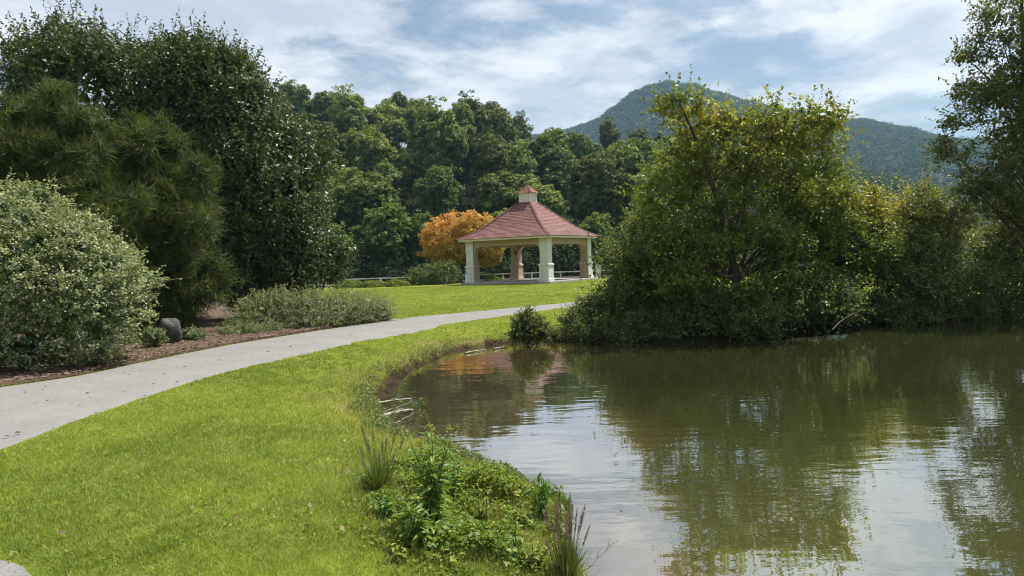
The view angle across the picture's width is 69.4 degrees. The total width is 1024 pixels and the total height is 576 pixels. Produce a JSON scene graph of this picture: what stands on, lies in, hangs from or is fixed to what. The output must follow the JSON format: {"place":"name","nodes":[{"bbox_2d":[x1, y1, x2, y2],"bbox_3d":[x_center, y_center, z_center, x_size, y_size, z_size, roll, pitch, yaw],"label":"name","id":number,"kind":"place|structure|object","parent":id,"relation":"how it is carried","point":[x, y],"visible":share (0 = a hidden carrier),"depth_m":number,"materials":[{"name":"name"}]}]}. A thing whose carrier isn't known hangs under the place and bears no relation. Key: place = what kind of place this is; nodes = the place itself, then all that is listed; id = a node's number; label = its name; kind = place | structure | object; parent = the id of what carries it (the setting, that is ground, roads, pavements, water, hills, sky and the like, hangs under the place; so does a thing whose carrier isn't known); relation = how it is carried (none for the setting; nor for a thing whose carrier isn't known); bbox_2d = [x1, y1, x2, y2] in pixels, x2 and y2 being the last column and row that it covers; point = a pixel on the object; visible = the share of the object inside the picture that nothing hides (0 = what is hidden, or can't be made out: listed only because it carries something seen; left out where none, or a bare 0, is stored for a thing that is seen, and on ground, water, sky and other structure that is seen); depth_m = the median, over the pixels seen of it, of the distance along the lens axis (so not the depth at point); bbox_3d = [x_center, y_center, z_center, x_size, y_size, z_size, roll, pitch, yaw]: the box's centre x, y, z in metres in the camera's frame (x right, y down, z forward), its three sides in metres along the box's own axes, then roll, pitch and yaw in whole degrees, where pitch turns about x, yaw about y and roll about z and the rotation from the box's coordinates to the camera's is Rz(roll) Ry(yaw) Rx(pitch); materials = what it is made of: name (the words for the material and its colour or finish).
{"place":"outdoors","nodes":[
{"label":"outdoors","id":0,"kind":"place"},
{"bbox_2d":[0,299,603,575],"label":"path","id":1,"kind":"structure","parent":0,"point":[25,415],"depth_m":11.45,"materials":[{"name":"concrete"}]},
{"bbox_2d":[0,160,1021,575],"bbox_3d":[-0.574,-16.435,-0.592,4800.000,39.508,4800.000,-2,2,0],"label":"ground","id":2,"kind":"structure","parent":0,"point":[394,380],"depth_m":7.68,"materials":[{"name":"green plant"}]},
{"bbox_2d":[0,300,362,385],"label":"mulch bed","id":3,"kind":"object","parent":2,"relation":"on","point":[216,315],"visible":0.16,"depth_m":15.70,"materials":[{"name":"brown wood"}]},
{"bbox_2d":[0,73,171,345],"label":"conifer tree","id":4,"kind":"object","parent":3,"relation":"on","point":[31,150],"visible":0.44,"depth_m":16.72,"materials":[{"name":"green plant"}]},
{"bbox_2d":[0,167,181,372],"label":"variegated shrub","id":5,"kind":"object","parent":3,"relation":"on","point":[37,271],"visible":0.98,"depth_m":12.74,"materials":[{"name":"green plant"}]},
{"bbox_2d":[0,0,185,319],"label":"holly tree","id":6,"kind":"object","parent":3,"relation":"on","point":[68,55],"visible":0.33,"depth_m":23.53,"materials":[{"name":"green plant"}]},
{"bbox_2d":[136,325,169,346],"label":"shrub","id":7,"kind":"object","parent":3,"relation":"on","point":[154,337],"visible":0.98,"depth_m":15.72,"materials":[{"name":"green plant"}]},
{"bbox_2d":[159,318,181,343],"bbox_3d":[-7.713,1.039,16.662,0.481,0.730,0.556,5,4,-29],"label":"boulder","id":8,"kind":"object","parent":3,"relation":"on","point":[171,327],"visible":0.65,"depth_m":16.47,"materials":[{"name":"stone"}]},
{"bbox_2d":[94,104,251,330],"bbox_3d":[-8.778,-1.563,18.663,3.939,5.927,3.577,-2,2,0],"label":"conifer tree","id":9,"kind":"object","parent":3,"relation":"on","point":[154,152],"visible":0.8,"depth_m":17.94,"materials":[{"name":"green plant"}]},
{"bbox_2d":[116,8,266,318],"bbox_3d":[-10.616,-3.975,24.419,5.662,10.361,5.083,-2,2,0],"label":"holly tree","id":10,"kind":"object","parent":3,"relation":"on","point":[154,69],"visible":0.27,"depth_m":23.15,"materials":[{"name":"green plant"}]},
{"bbox_2d":[181,324,211,340],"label":"shrub","id":11,"kind":"object","parent":3,"relation":"on","point":[193,333],"visible":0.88,"depth_m":17.12,"materials":[{"name":"green plant"}]},
{"bbox_2d":[217,318,295,334],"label":"shrub","id":12,"kind":"object","parent":3,"relation":"on","point":[254,328],"visible":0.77,"depth_m":18.59,"materials":[{"name":"green plant"}]},
{"bbox_2d":[166,25,366,316],"bbox_3d":[-7.788,-3.573,23.444,6.340,9.423,4.787,-2,2,0],"label":"holly tree","id":13,"kind":"object","parent":3,"relation":"on","point":[274,169],"visible":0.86,"depth_m":22.52,"materials":[{"name":"green plant"}]},
{"bbox_2d":[207,281,334,328],"bbox_3d":[-6.444,0.785,20.130,3.100,1.970,2.723,-2,2,0],"label":"shrub","id":14,"kind":"object","parent":3,"relation":"on","point":[249,314],"visible":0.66,"depth_m":19.73,"materials":[{"name":"green plant"}]},
{"bbox_2d":[261,279,385,330],"bbox_3d":[-5.100,0.694,20.357,3.406,1.831,3.061,-2,2,0],"label":"shrub","id":15,"kind":"object","parent":3,"relation":"on","point":[331,309],"visible":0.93,"depth_m":20.01,"materials":[{"name":"green plant"}]},
{"bbox_2d":[339,288,407,322],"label":"shrub","id":16,"kind":"object","parent":3,"relation":"on","point":[386,312],"visible":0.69,"depth_m":21.04,"materials":[{"name":"green plant"}]},
{"bbox_2d":[5,310,486,563],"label":"fallen leaves","id":17,"kind":"object","parent":2,"relation":"on","point":[236,517],"visible":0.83,"depth_m":6.44,"materials":[{"name":"brown plant"}]},
{"bbox_2d":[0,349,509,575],"bbox_3d":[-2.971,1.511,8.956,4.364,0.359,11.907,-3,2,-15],"label":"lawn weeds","id":18,"kind":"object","parent":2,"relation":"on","point":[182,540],"visible":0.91,"depth_m":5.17,"materials":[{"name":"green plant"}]},
{"bbox_2d":[264,82,294,119],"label":"forest tree","id":19,"kind":"object","parent":2,"relation":"on","point":[283,102],"visible":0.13,"depth_m":162.54,"materials":[{"name":"green plant"}]},
{"bbox_2d":[280,79,310,117],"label":"forest tree","id":20,"kind":"object","parent":2,"relation":"on","point":[295,93],"visible":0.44,"depth_m":185.49,"materials":[{"name":"green plant"}]},
{"bbox_2d":[284,112,346,164],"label":"forest tree","id":21,"kind":"object","parent":2,"relation":"on","point":[320,133],"visible":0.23,"depth_m":109.63,"materials":[{"name":"green plant"}]},
{"bbox_2d":[301,90,334,129],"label":"forest tree","id":22,"kind":"object","parent":2,"relation":"on","point":[319,104],"visible":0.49,"depth_m":162.55,"materials":[{"name":"green plant"}]},
{"bbox_2d":[305,174,348,228],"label":"forest tree","id":23,"kind":"object","parent":2,"relation":"on","point":[337,190],"visible":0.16,"depth_m":84.72,"materials":[{"name":"green plant"}]},
{"bbox_2d":[323,223,358,255],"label":"forest tree","id":24,"kind":"object","parent":2,"relation":"on","point":[335,227],"visible":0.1,"depth_m":78.80,"materials":[{"name":"green plant"}]},
{"bbox_2d":[324,164,364,205],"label":"forest tree","id":25,"kind":"object","parent":2,"relation":"on","point":[349,173],"visible":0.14,"depth_m":100.40,"materials":[{"name":"green plant"}]},
{"bbox_2d":[326,83,367,142],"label":"forest tree","id":26,"kind":"object","parent":2,"relation":"on","point":[347,116],"visible":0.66,"depth_m":142.11,"materials":[{"name":"green plant"}]},
{"bbox_2d":[329,171,400,235],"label":"forest tree","id":27,"kind":"object","parent":2,"relation":"on","point":[365,192],"visible":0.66,"depth_m":84.96,"materials":[{"name":"green plant"}]},
{"bbox_2d":[342,126,401,184],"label":"forest tree","id":28,"kind":"object","parent":2,"relation":"on","point":[370,147],"visible":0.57,"depth_m":113.76,"materials":[{"name":"green plant"}]},
{"bbox_2d":[351,426,407,497],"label":"fountain grass","id":29,"kind":"object","parent":2,"relation":"on","point":[380,475],"depth_m":5.47,"materials":[{"name":"green plant"}]},
{"bbox_2d":[368,490,396,520],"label":"leafy weed","id":30,"kind":"object","parent":2,"relation":"on","point":[385,504],"visible":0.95,"depth_m":4.96,"materials":[{"name":"green plant"}]},
{"bbox_2d":[347,202,422,280],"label":"forest tree","id":31,"kind":"object","parent":2,"relation":"on","point":[384,229],"visible":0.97,"depth_m":73.40,"materials":[{"name":"green plant"}]},
{"bbox_2d":[365,97,405,146],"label":"forest tree","id":32,"kind":"object","parent":2,"relation":"on","point":[385,107],"visible":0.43,"depth_m":166.66,"materials":[{"name":"green plant"}]},
{"bbox_2d":[364,113,409,157],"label":"forest tree","id":33,"kind":"object","parent":2,"relation":"on","point":[394,133],"visible":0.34,"depth_m":143.85,"materials":[{"name":"green plant"}]},
{"bbox_2d":[373,158,402,207],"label":"forest tree","id":34,"kind":"object","parent":2,"relation":"on","point":[390,170],"visible":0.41,"depth_m":103.66,"materials":[{"name":"green plant"}]},
{"bbox_2d":[363,152,423,207],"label":"forest tree","id":35,"kind":"object","parent":2,"relation":"on","point":[405,184],"visible":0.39,"depth_m":113.57,"materials":[{"name":"green plant"}]},
{"bbox_2d":[381,91,409,108],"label":"forest tree","id":36,"kind":"object","parent":2,"relation":"on","point":[399,99],"visible":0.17,"depth_m":187.32,"materials":[{"name":"green plant"}]},
{"bbox_2d":[386,540,408,562],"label":"leafy weed","id":37,"kind":"object","parent":2,"relation":"on","point":[398,552],"visible":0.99,"depth_m":4.34,"materials":[{"name":"green plant"}]},
{"bbox_2d":[392,492,440,551],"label":"tall herb","id":38,"kind":"object","parent":2,"relation":"on","point":[415,522],"visible":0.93,"depth_m":4.52,"materials":[{"name":"green plant"}]},
{"bbox_2d":[402,99,435,176],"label":"forest tree","id":39,"kind":"object","parent":2,"relation":"on","point":[409,117],"visible":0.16,"depth_m":133.38,"materials":[{"name":"green plant"}]},
{"bbox_2d":[403,209,440,267],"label":"forest tree","id":40,"kind":"object","parent":2,"relation":"on","point":[426,217],"visible":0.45,"depth_m":75.32,"materials":[{"name":"green plant"}]},
{"bbox_2d":[401,422,460,523],"bbox_3d":[-0.573,1.251,4.941,0.385,0.746,0.573,-3,2,-29],"label":"tall herb","id":41,"kind":"object","parent":2,"relation":"on","point":[430,471],"visible":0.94,"depth_m":4.82,"materials":[{"name":"green plant"}]},
{"bbox_2d":[403,259,461,285],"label":"round bush","id":42,"kind":"object","parent":2,"relation":"on","point":[435,279],"visible":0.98,"depth_m":49.65,"materials":[{"name":"green plant"}]},
{"bbox_2d":[404,95,468,177],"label":"forest tree","id":43,"kind":"object","parent":2,"relation":"on","point":[434,131],"visible":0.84,"depth_m":114.89,"materials":[{"name":"green plant"}]},
{"bbox_2d":[412,165,465,213],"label":"forest tree","id":44,"kind":"object","parent":2,"relation":"on","point":[422,189],"visible":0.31,"depth_m":100.01,"materials":[{"name":"green plant"}]},
{"bbox_2d":[426,167,457,235],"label":"forest tree","id":45,"kind":"object","parent":2,"relation":"on","point":[440,186],"visible":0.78,"depth_m":90.05,"materials":[{"name":"green plant"}]},
{"bbox_2d":[297,330,596,575],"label":"long grass","id":46,"kind":"structure","parent":2,"relation":"on","point":[357,415],"depth_m":5.39,"materials":[{"name":"green plant"}]},
{"bbox_2d":[427,534,466,567],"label":"leafy weed","id":47,"kind":"object","parent":2,"relation":"on","point":[450,558],"visible":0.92,"depth_m":4.40,"materials":[{"name":"green plant"}]},
{"bbox_2d":[445,448,463,497],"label":"leafy weed","id":48,"kind":"object","parent":2,"relation":"on","point":[454,491],"visible":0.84,"depth_m":5.56,"materials":[{"name":"green plant"}]},
{"bbox_2d":[337,447,577,575],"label":"ground cover","id":49,"kind":"object","parent":2,"relation":"on","point":[455,529],"visible":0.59,"depth_m":4.99,"materials":[{"name":"green plant"}]},
{"bbox_2d":[439,122,481,207],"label":"forest tree","id":50,"kind":"object","parent":2,"relation":"on","point":[464,163],"visible":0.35,"depth_m":132.64,"materials":[{"name":"green plant"}]},
{"bbox_2d":[415,209,507,282],"bbox_3d":[-3.602,-2.994,53.344,6.777,5.426,3.725,-2,2,0],"label":"orange tree","id":51,"kind":"object","parent":2,"relation":"on","point":[457,228],"visible":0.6,"depth_m":52.76,"materials":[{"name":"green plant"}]},
{"bbox_2d":[450,98,476,190],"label":"forest tree","id":52,"kind":"object","parent":2,"relation":"on","point":[464,115],"visible":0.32,"depth_m":149.80,"materials":[{"name":"green plant"}]},
{"bbox_2d":[448,90,486,171],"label":"forest tree","id":53,"kind":"object","parent":2,"relation":"on","point":[476,109],"visible":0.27,"depth_m":166.91,"materials":[{"name":"green plant"}]},
{"bbox_2d":[346,331,592,547],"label":"bank weeds","id":54,"kind":"object","parent":2,"relation":"on","point":[384,420],"visible":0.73,"depth_m":9.14,"materials":[{"name":"green plant"}]},
{"bbox_2d":[244,143,717,284],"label":"undergrowth","id":55,"kind":"object","parent":2,"relation":"on","point":[362,265],"visible":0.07,"depth_m":74.16,"materials":[{"name":"green plant"}]},
{"bbox_2d":[470,479,496,524],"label":"leafy weed","id":56,"kind":"object","parent":2,"relation":"on","point":[480,511],"visible":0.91,"depth_m":5.18,"materials":[{"name":"green plant"}]},
{"bbox_2d":[471,129,511,186],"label":"forest tree","id":57,"kind":"object","parent":2,"relation":"on","point":[477,168],"visible":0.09,"depth_m":115.79,"materials":[{"name":"green plant"}]},
{"bbox_2d":[470,170,518,216],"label":"forest tree","id":58,"kind":"object","parent":2,"relation":"on","point":[498,194],"visible":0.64,"depth_m":88.23,"materials":[{"name":"green plant"}]},
{"bbox_2d":[478,134,510,185],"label":"forest tree","id":59,"kind":"object","parent":2,"relation":"on","point":[492,155],"visible":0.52,"depth_m":101.57,"materials":[{"name":"green plant"}]},
{"bbox_2d":[479,109,518,167],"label":"forest tree","id":60,"kind":"object","parent":2,"relation":"on","point":[497,123],"visible":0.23,"depth_m":134.44,"materials":[{"name":"green plant"}]},
{"bbox_2d":[493,475,543,503],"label":"leafy weed","id":61,"kind":"object","parent":2,"relation":"on","point":[514,491],"visible":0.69,"depth_m":5.72,"materials":[{"name":"green plant"}]},
{"bbox_2d":[498,511,543,557],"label":"leafy weed","id":62,"kind":"object","parent":2,"relation":"on","point":[519,536],"visible":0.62,"depth_m":4.83,"materials":[{"name":"green plant"}]},
{"bbox_2d":[505,139,538,177],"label":"forest tree","id":63,"kind":"object","parent":2,"relation":"on","point":[519,162],"visible":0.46,"depth_m":114.19,"materials":[{"name":"green plant"}]},
{"bbox_2d":[512,110,533,141],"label":"forest tree","id":64,"kind":"object","parent":2,"relation":"on","point":[520,124],"visible":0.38,"depth_m":195.17,"materials":[{"name":"green plant"}]},
{"bbox_2d":[456,185,598,284],"bbox_3d":[1.120,-3.376,47.911,6.914,6.520,6.915,-1,2,32],"label":"gazebo","id":65,"kind":"object","parent":2,"relation":"on","point":[527,220],"visible":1,"depth_m":46.60,"materials":[{"name":"concrete"}]},
{"bbox_2d":[501,304,558,346],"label":"bank bush","id":66,"kind":"object","parent":2,"relation":"on","point":[526,327],"visible":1,"depth_m":17.80,"materials":[{"name":"green plant"}]},
{"bbox_2d":[509,173,560,192],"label":"forest tree","id":67,"kind":"object","parent":2,"relation":"on","point":[520,184],"visible":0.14,"depth_m":102.91,"materials":[{"name":"green plant"}]},
{"bbox_2d":[522,472,551,521],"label":"leafy weed","id":68,"kind":"object","parent":2,"relation":"on","point":[544,490],"visible":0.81,"depth_m":5.38,"materials":[{"name":"green plant"}]},
{"bbox_2d":[522,535,555,572],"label":"leafy weed","id":69,"kind":"object","parent":2,"relation":"on","point":[528,556],"visible":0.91,"depth_m":4.53,"materials":[{"name":"green plant"}]},
{"bbox_2d":[513,179,569,263],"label":"forest tree","id":70,"kind":"object","parent":2,"relation":"on","point":[546,198],"visible":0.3,"depth_m":84.92,"materials":[{"name":"green plant"}]},
{"bbox_2d":[525,127,574,203],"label":"forest tree","id":71,"kind":"object","parent":2,"relation":"on","point":[554,162],"visible":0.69,"depth_m":117.93,"materials":[{"name":"green plant"}]},
{"bbox_2d":[534,217,578,275],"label":"forest tree","id":72,"kind":"object","parent":2,"relation":"on","point":[567,247],"visible":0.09,"depth_m":74.99,"materials":[{"name":"green plant"}]},
{"bbox_2d":[536,129,577,184],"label":"forest tree","id":73,"kind":"object","parent":2,"relation":"on","point":[562,136],"visible":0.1,"depth_m":134.77,"materials":[{"name":"green plant"}]},
{"bbox_2d":[538,492,596,575],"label":"fountain grass","id":74,"kind":"object","parent":2,"relation":"on","point":[566,558],"depth_m":4.45,"materials":[{"name":"green plant"}]},
{"bbox_2d":[565,131,593,185],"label":"forest tree","id":75,"kind":"object","parent":2,"relation":"on","point":[581,140],"visible":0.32,"depth_m":151.75,"materials":[{"name":"green plant"}]},
{"bbox_2d":[554,288,609,334],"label":"flowering shrub","id":76,"kind":"object","parent":2,"relation":"on","point":[592,300],"visible":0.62,"depth_m":18.96,"materials":[{"name":"green plant"}]},
{"bbox_2d":[564,156,609,220],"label":"forest tree","id":77,"kind":"object","parent":2,"relation":"on","point":[577,181],"visible":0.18,"depth_m":98.55,"materials":[{"name":"green plant"}]},
{"bbox_2d":[579,212,613,260],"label":"forest tree","id":78,"kind":"object","parent":2,"relation":"on","point":[594,223],"visible":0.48,"depth_m":81.36,"materials":[{"name":"green plant"}]},
{"bbox_2d":[573,151,632,233],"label":"forest tree","id":79,"kind":"object","parent":2,"relation":"on","point":[604,199],"visible":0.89,"depth_m":86.44,"materials":[{"name":"green plant"}]},
{"bbox_2d":[599,115,621,150],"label":"forest tree","id":80,"kind":"object","parent":2,"relation":"on","point":[608,136],"visible":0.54,"depth_m":190.82,"materials":[{"name":"green plant"}]},
{"bbox_2d":[604,139,647,217],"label":"forest tree","id":81,"kind":"object","parent":2,"relation":"on","point":[628,162],"visible":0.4,"depth_m":98.91,"materials":[{"name":"green plant"}]},
{"bbox_2d":[554,298,702,344],"bbox_3d":[2.823,1.226,18.128,3.829,2.130,1.977,-1,2,20],"label":"bank shrub","id":82,"kind":"object","parent":2,"relation":"on","point":[607,327],"visible":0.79,"depth_m":17.92,"materials":[{"name":"green plant"}]},
{"bbox_2d":[573,195,707,319],"bbox_3d":[3.494,-0.551,19.346,3.344,4.089,3.416,-3,2,-26],"label":"bank shrub","id":83,"kind":"object","parent":2,"relation":"on","point":[622,288],"visible":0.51,"depth_m":18.95,"materials":[{"name":"green plant"}]},
{"bbox_2d":[622,138,660,172],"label":"forest tree","id":84,"kind":"object","parent":2,"relation":"on","point":[644,147],"visible":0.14,"depth_m":113.86,"materials":[{"name":"green plant"}]},
{"bbox_2d":[618,163,671,211],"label":"forest tree","id":85,"kind":"object","parent":2,"relation":"on","point":[633,183],"visible":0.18,"depth_m":86.33,"materials":[{"name":"green plant"}]},
{"bbox_2d":[618,187,689,240],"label":"forest tree","id":86,"kind":"object","parent":2,"relation":"on","point":[630,207],"visible":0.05,"depth_m":79.37,"materials":[{"name":"green plant"}]},
{"bbox_2d":[641,137,681,222],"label":"forest tree","id":87,"kind":"object","parent":2,"relation":"on","point":[659,141],"visible":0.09,"depth_m":97.95,"materials":[{"name":"green plant"}]},
{"bbox_2d":[619,270,798,342],"bbox_3d":[4.602,0.734,18.055,4.384,2.319,2.748,-2,2,0],"label":"bank shrub","id":88,"kind":"object","parent":2,"relation":"on","point":[731,319],"visible":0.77,"depth_m":17.64,"materials":[{"name":"green plant"}]},
{"bbox_2d":[604,64,898,327],"bbox_3d":[6.095,-2.056,19.038,7.765,6.601,5.029,-2,2,0],"label":"lakeside tree","id":89,"kind":"object","parent":2,"relation":"on","point":[708,236],"visible":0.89,"depth_m":18.16,"materials":[{"name":"green plant"}]},
{"bbox_2d":[757,259,877,334],"bbox_3d":[7.655,0.356,18.628,3.678,2.288,2.542,-2,2,0],"label":"bank shrub","id":90,"kind":"object","parent":2,"relation":"on","point":[815,291],"visible":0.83,"depth_m":18.16,"materials":[{"name":"green plant"}]},
{"bbox_2d":[786,170,925,296],"bbox_3d":[9.294,-1.255,20.240,3.963,4.340,3.199,-2,2,0],"label":"lakeside tree","id":91,"kind":"object","parent":2,"relation":"on","point":[891,252],"visible":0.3,"depth_m":19.82,"materials":[{"name":"green plant"}]},
{"bbox_2d":[848,166,1020,326],"bbox_3d":[11.009,-1.026,20.461,5.081,4.896,3.454,-3,2,-20],"label":"bank shrub","id":92,"kind":"object","parent":2,"relation":"on","point":[927,276],"visible":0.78,"depth_m":20.11,"materials":[{"name":"green plant"}]},
{"bbox_2d":[863,282,1023,325],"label":"bank shrub","id":93,"kind":"object","parent":2,"relation":"on","point":[919,315],"visible":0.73,"depth_m":20.29,"materials":[{"name":"green plant"}]},
{"bbox_2d":[916,0,1023,254],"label":"overhanging tree","id":94,"kind":"object","parent":2,"relation":"on","point":[1003,89],"visible":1,"depth_m":20.07,"materials":[{"name":"green plant"}]},
{"bbox_2d":[940,198,1023,318],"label":"bank shrub","id":95,"kind":"object","parent":2,"relation":"on","point":[999,246],"visible":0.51,"depth_m":21.34,"materials":[{"name":"green plant"}]},
{"bbox_2d":[0,0,1021,146],"label":"sky","id":96,"kind":"structure","parent":0,"point":[562,63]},
{"bbox_2d":[381,312,1023,575],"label":"lake","id":97,"kind":"structure","parent":0,"point":[891,450],"depth_m":8.11,"materials":[{"name":"liquid"}]},
{"bbox_2d":[590,86,1023,193],"bbox_3d":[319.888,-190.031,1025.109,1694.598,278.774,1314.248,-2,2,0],"label":"mountain","id":98,"kind":"structure","parent":0,"point":[890,155],"depth_m":889.80,"materials":[{"name":"green plant"}]},
{"bbox_2d":[531,80,1023,191],"bbox_3d":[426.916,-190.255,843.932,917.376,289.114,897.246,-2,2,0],"label":"mountain woods","id":99,"kind":"object","parent":98,"relation":"on","point":[591,129],"visible":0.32,"depth_m":934.76,"materials":[{"name":"green plant"}]},
{"bbox_2d":[713,171,984,223],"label":"foothill","id":100,"kind":"structure","parent":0,"point":[825,175],"depth_m":311.49,"materials":[{"name":"green plant"}]},
{"bbox_2d":[706,156,1002,223],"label":"foothill woods","id":101,"kind":"object","parent":100,"relation":"on","point":[886,178],"visible":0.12,"depth_m":367.79,"materials":[{"name":"green plant"}]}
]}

